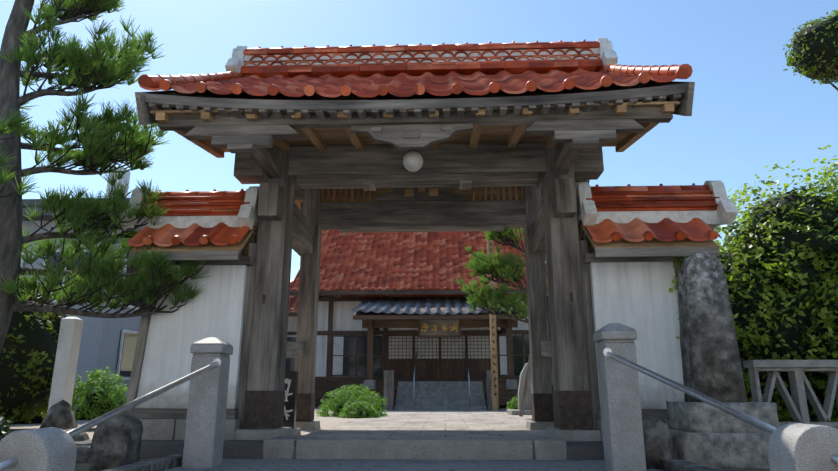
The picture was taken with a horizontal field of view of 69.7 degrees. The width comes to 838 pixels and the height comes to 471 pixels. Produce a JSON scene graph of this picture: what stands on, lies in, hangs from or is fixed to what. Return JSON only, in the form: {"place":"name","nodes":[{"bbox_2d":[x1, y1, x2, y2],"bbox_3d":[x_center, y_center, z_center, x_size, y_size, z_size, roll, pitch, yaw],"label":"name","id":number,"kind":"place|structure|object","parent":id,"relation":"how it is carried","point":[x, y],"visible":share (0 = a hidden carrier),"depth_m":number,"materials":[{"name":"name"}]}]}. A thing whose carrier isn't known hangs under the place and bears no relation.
{"place":"outdoors","nodes":[
{"label":"outdoors","id":0,"kind":"place"},
{"bbox_2d":[0,0,209,353],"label":"pine","id":1,"kind":"object","parent":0,"point":[93,124],"depth_m":6.28,"materials":[{"name":"green plant"}]},
{"bbox_2d":[125,256,252,439],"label":"wing wall","id":2,"kind":"structure","parent":0,"point":[163,355],"depth_m":6.34,"materials":[{"name":"white paint"}]},
{"bbox_2d":[120,186,259,260],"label":"wing roof","id":3,"kind":"structure","parent":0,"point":[220,225],"depth_m":6.57,"materials":[{"name":"red tile"}]},
{"bbox_2d":[4,407,532,439],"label":"yard sand","id":4,"kind":"structure","parent":0,"point":[328,422],"depth_m":9.17,"materials":[{"name":"beige sand"}]},
{"bbox_2d":[0,267,74,428],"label":"hedge","id":5,"kind":"object","parent":4,"relation":"on","point":[28,356],"visible":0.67,"depth_m":7.43,"materials":[{"name":"green plant"}]},
{"bbox_2d":[40,400,77,429],"bbox_3d":[-3.865,2.048,6.473,0.348,0.551,0.328,-1,-15,2],"label":"garden rock","id":6,"kind":"object","parent":4,"relation":"on","point":[60,414],"visible":0.44,"depth_m":6.39,"materials":[{"name":"stone"}]},
{"bbox_2d":[47,317,82,411],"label":"stone pillar","id":7,"kind":"structure","parent":4,"relation":"on","point":[66,362],"depth_m":6.99,"materials":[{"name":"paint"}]},
{"bbox_2d":[20,208,147,413],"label":"neighbour house","id":8,"kind":"structure","parent":4,"relation":"on","point":[101,343],"depth_m":12.49,"materials":[{"name":"white paint"}]},
{"bbox_2d":[121,333,137,370],"bbox_3d":[-3.224,1.685,6.808,0.290,1.145,0.204,-1,-15,2],"label":"sign board","id":9,"kind":"object","parent":8,"relation":"attached to","point":[130,342],"visible":0.19,"depth_m":6.81,"materials":[{"name":"beige wood"}]},
{"bbox_2d":[71,366,127,420],"bbox_3d":[-4.222,2.073,7.908,0.924,0.706,0.903,-1,-15,2],"label":"bush","id":10,"kind":"object","parent":4,"relation":"on","point":[98,402],"visible":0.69,"depth_m":7.73,"materials":[{"name":"green plant"}]},
{"bbox_2d":[282,371,300,434],"bbox_3d":[-1.516,1.926,6.940,0.300,0.705,0.200,-1,-15,2],"label":"signboard","id":11,"kind":"object","parent":4,"relation":"on","point":[291,390],"visible":0.67,"depth_m":6.91,"materials":[{"name":"black"}]},
{"bbox_2d":[315,383,387,416],"bbox_3d":[-1.332,3.315,12.104,1.486,0.690,1.370,-1,-15,2],"label":"clipped bush","id":12,"kind":"object","parent":4,"relation":"on","point":[337,405],"visible":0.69,"depth_m":11.97,"materials":[{"name":"green plant"}]},
{"bbox_2d":[506,395,517,408],"bbox_3d":[2.270,3.795,13.518,0.634,0.478,0.666,-1,-15,2],"label":"clipped bush","id":13,"kind":"object","parent":4,"relation":"on","point":[513,403],"visible":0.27,"depth_m":13.48,"materials":[{"name":"green plant"}]},
{"bbox_2d":[507,363,552,414],"bbox_3d":[2.697,3.325,13.112,1.500,1.100,0.900,-1,-15,2],"label":"court memorial","id":14,"kind":"object","parent":4,"relation":"on","point":[527,409],"visible":0.27,"depth_m":12.91,"materials":[{"name":"stone"}]},
{"bbox_2d":[519,261,546,416],"bbox_3d":[2.378,1.969,12.368,0.850,3.364,0.066,4,-15,-16],"label":"prop pine","id":15,"kind":"object","parent":4,"relation":"on","point":[524,392],"visible":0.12,"depth_m":11.99,"materials":[{"name":"grey wood"}]},
{"bbox_2d":[714,212,837,421],"bbox_3d":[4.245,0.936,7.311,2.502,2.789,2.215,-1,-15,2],"label":"hedge","id":16,"kind":"object","parent":4,"relation":"on","point":[767,339],"visible":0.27,"depth_m":6.61,"materials":[{"name":"green plant"}]},
{"bbox_2d":[714,160,837,307],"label":"hedge","id":17,"kind":"object","parent":16,"relation":"on","point":[791,232],"visible":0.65,"depth_m":6.82,"materials":[{"name":"green plant"}]},
{"bbox_2d":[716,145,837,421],"bbox_3d":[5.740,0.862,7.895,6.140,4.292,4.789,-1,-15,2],"label":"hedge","id":18,"kind":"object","parent":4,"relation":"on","point":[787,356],"visible":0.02,"depth_m":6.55,"materials":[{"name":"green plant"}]},
{"bbox_2d":[801,155,837,210],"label":"leaves","id":19,"kind":"object","parent":18,"relation":"on","point":[834,165],"visible":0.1,"depth_m":7.18,"materials":[{"name":"green plant"}]},
{"bbox_2d":[742,358,823,421],"bbox_3d":[4.007,1.590,7.497,1.573,1.622,1.819,12,-19,-38],"label":"hedge","id":20,"kind":"object","parent":4,"relation":"on","point":[761,384],"depth_m":6.79,"materials":[{"name":"green plant"}]},
{"bbox_2d":[802,236,837,331],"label":"foliage","id":21,"kind":"object","parent":4,"relation":"on","point":[834,308],"visible":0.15,"depth_m":6.43,"materials":[{"name":"green plant"}]},
{"bbox_2d":[816,65,837,90],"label":"tree branch","id":22,"kind":"object","parent":4,"relation":"on","point":[827,80],"visible":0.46,"depth_m":9.95,"materials":[{"name":"brown wood"}]},
{"bbox_2d":[782,10,837,84],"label":"tree foliage","id":23,"kind":"object","parent":22,"relation":"attached to","point":[814,45],"visible":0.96,"depth_m":9.81,"materials":[{"name":"green plant"}]},
{"bbox_2d":[285,280,297,370],"bbox_3d":[0.895,3.672,21.211,17.700,4.511,4.898,-1,-15,2],"label":"hall annex","id":24,"kind":"object","parent":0,"point":[292,323],"visible":0.06,"depth_m":19.84,"materials":[{"name":"white paint"}]},
{"bbox_2d":[0,439,664,470],"bbox_3d":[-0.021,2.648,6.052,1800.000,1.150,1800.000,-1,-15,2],"label":"stone blocks","id":25,"kind":"structure","parent":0,"point":[253,449],"depth_m":5.50,"materials":[{"name":"grey stone"}]},
{"bbox_2d":[0,415,10,438],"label":"garden shrub","id":26,"kind":"object","parent":25,"relation":"on","point":[4,429],"visible":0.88,"depth_m":6.14,"materials":[{"name":"green plant"}]},
{"bbox_2d":[4,404,48,423],"bbox_3d":[-6.524,2.344,9.465,1.954,2.094,1.855,-1,-15,2],"label":"garden shrub","id":27,"kind":"object","parent":25,"relation":"on","point":[37,419],"depth_m":9.12,"materials":[{"name":"green"}]},
{"bbox_2d":[22,167,130,207],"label":"neighbour house","id":28,"kind":"structure","parent":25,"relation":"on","point":[31,202],"depth_m":20.75,"materials":[{"name":"grey glass"}]},
{"bbox_2d":[263,437,566,459],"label":"stone step","id":29,"kind":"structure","parent":25,"relation":"on","point":[474,448],"depth_m":5.44,"materials":[{"name":"stone"}]},
{"bbox_2d":[158,79,672,440],"bbox_3d":[0.003,0.103,7.361,4.868,4.675,3.970,-1,-15,2],"label":"gate frame","id":30,"kind":"object","parent":25,"relation":"on","point":[443,188],"visible":0.94,"depth_m":6.67,"materials":[{"name":"wood"}]},
{"bbox_2d":[403,150,422,171],"bbox_3d":[-0.058,-0.845,5.930,0.200,0.450,0.200,-1,-15,2],"label":"gate lamp","id":31,"kind":"object","parent":30,"relation":"attached to","point":[412,160],"visible":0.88,"depth_m":5.83,"materials":[{"name":"white glass"}]},
{"bbox_2d":[135,81,694,209],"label":"roof eaves","id":32,"kind":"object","parent":30,"relation":"on","point":[670,97],"depth_m":5.59,"materials":[{"name":"brown wood"}]},
{"bbox_2d":[139,40,690,96],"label":"gate roof tiles","id":33,"kind":"object","parent":32,"relation":"on","point":[444,69],"visible":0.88,"depth_m":8.12,"materials":[{"name":"red tile"}]},
{"bbox_2d":[138,38,692,87],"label":"roof ridge ends","id":34,"kind":"object","parent":33,"relation":"on","point":[235,62],"visible":0.48,"depth_m":7.10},
{"bbox_2d":[575,180,737,256],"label":"wing roof","id":35,"kind":"structure","parent":30,"relation":"attached to","point":[629,220],"depth_m":6.40,"materials":[{"name":"red tile"}]},
{"bbox_2d":[74,452,769,470],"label":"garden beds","id":36,"kind":"object","parent":25,"relation":"on","point":[164,463],"visible":0.08,"depth_m":4.63,"materials":[{"name":"grey stone"}]},
{"bbox_2d":[64,428,89,440],"bbox_3d":[-3.471,2.059,5.991,0.410,0.275,0.363,-1,-15,2],"label":"garden rock","id":37,"kind":"object","parent":36,"relation":"on","point":[83,436],"visible":0.12,"depth_m":5.93,"materials":[{"name":"stone"}]},
{"bbox_2d":[76,445,90,462],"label":"stone block","id":38,"kind":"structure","parent":36,"relation":"on","point":[82,453],"depth_m":5.14,"materials":[{"name":"stone"}]},
{"bbox_2d":[666,251,779,467],"bbox_3d":[2.652,1.065,5.377,1.030,1.861,0.790,-1,-15,2],"label":"memorial stone","id":39,"kind":"object","parent":36,"relation":"on","point":[704,433],"visible":0.77,"depth_m":5.20,"materials":[{"name":"grey stone"}]},
{"bbox_2d":[743,360,837,429],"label":"fence","id":40,"kind":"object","parent":25,"relation":"on","point":[801,390],"depth_m":5.86,"materials":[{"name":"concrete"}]},
{"bbox_2d":[165,459,659,470],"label":"stone step","id":41,"kind":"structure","parent":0,"point":[449,465],"depth_m":4.99,"materials":[{"name":"stone paving"}]},
{"bbox_2d":[89,414,672,470],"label":"boulders","id":42,"kind":"object","parent":41,"relation":"on","point":[116,441],"visible":0.6,"depth_m":4.75,"materials":[{"name":"grey stone"}]},
{"bbox_2d":[181,415,597,470],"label":"leaf litter","id":43,"kind":"object","parent":41,"relation":"on","point":[396,460],"visible":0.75,"depth_m":5.10,"materials":[{"name":"brown plant"}]},
{"bbox_2d":[0,323,837,470],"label":"stone posts","id":44,"kind":"object","parent":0,"point":[800,447],"visible":1,"depth_m":4.61,"materials":[{"name":"grey stone"}]},
{"bbox_2d":[0,348,837,470],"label":"handrails","id":45,"kind":"object","parent":44,"relation":"attached to","point":[217,362],"visible":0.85,"depth_m":3.78,"materials":[{"name":"silver metal"}]},
{"bbox_2d":[0,0,837,279],"label":"sky","id":46,"kind":"structure","parent":0,"point":[749,114],"materials":[{"name":"blue"}]},
{"bbox_2d":[315,295,550,409],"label":"temple building","id":47,"kind":"structure","parent":0,"point":[377,356],"depth_m":19.06,"materials":[{"name":"brown wood"}]},
{"bbox_2d":[290,228,547,319],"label":"hall roof","id":48,"kind":"structure","parent":47,"relation":"on","point":[389,264],"depth_m":19.98,"materials":[{"name":"red tile"}]},
{"bbox_2d":[413,352,469,405],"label":"handrails","id":49,"kind":"object","parent":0,"point":[416,378],"visible":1,"depth_m":16.37,"materials":[{"name":"silver metal"}]},
{"bbox_2d":[300,410,587,441],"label":"paved path","id":50,"kind":"structure","parent":0,"point":[484,421],"depth_m":8.29,"materials":[{"name":"beige stone"}]},
{"bbox_2d":[337,399,380,417],"bbox_3d":[-1.113,3.264,11.303,0.828,0.380,0.746,-1,-15,2],"label":"clipped bush","id":51,"kind":"object","parent":50,"relation":"on","point":[362,412],"visible":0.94,"depth_m":11.17,"materials":[{"name":"green plant"}]},
{"bbox_2d":[487,239,498,410],"bbox_3d":[1.962,2.089,16.046,0.160,4.970,0.164,-1,-15,2],"label":"marker post","id":52,"kind":"object","parent":50,"relation":"on","point":[493,351],"visible":0.56,"depth_m":15.72,"materials":[{"name":"brown wood"}]},
{"bbox_2d":[454,228,552,384],"bbox_3d":[2.354,1.534,12.579,3.243,4.317,1.736,-1,-15,2],"label":"pine tree","id":53,"kind":"object","parent":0,"point":[481,266],"depth_m":12.49,"materials":[{"name":"green plant"}]},
{"bbox_2d":[583,253,684,440],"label":"wing wall","id":54,"kind":"structure","parent":0,"point":[633,292],"depth_m":6.24,"materials":[{"name":"white paint"}]},
{"bbox_2d":[669,257,687,338],"bbox_3d":[2.764,0.966,6.154,0.359,1.806,0.136,-1,-15,2],"label":"wing ivy","id":55,"kind":"object","parent":54,"relation":"attached to","point":[675,262],"visible":0.06,"depth_m":6.27,"materials":[{"name":"green plant"}]}
]}

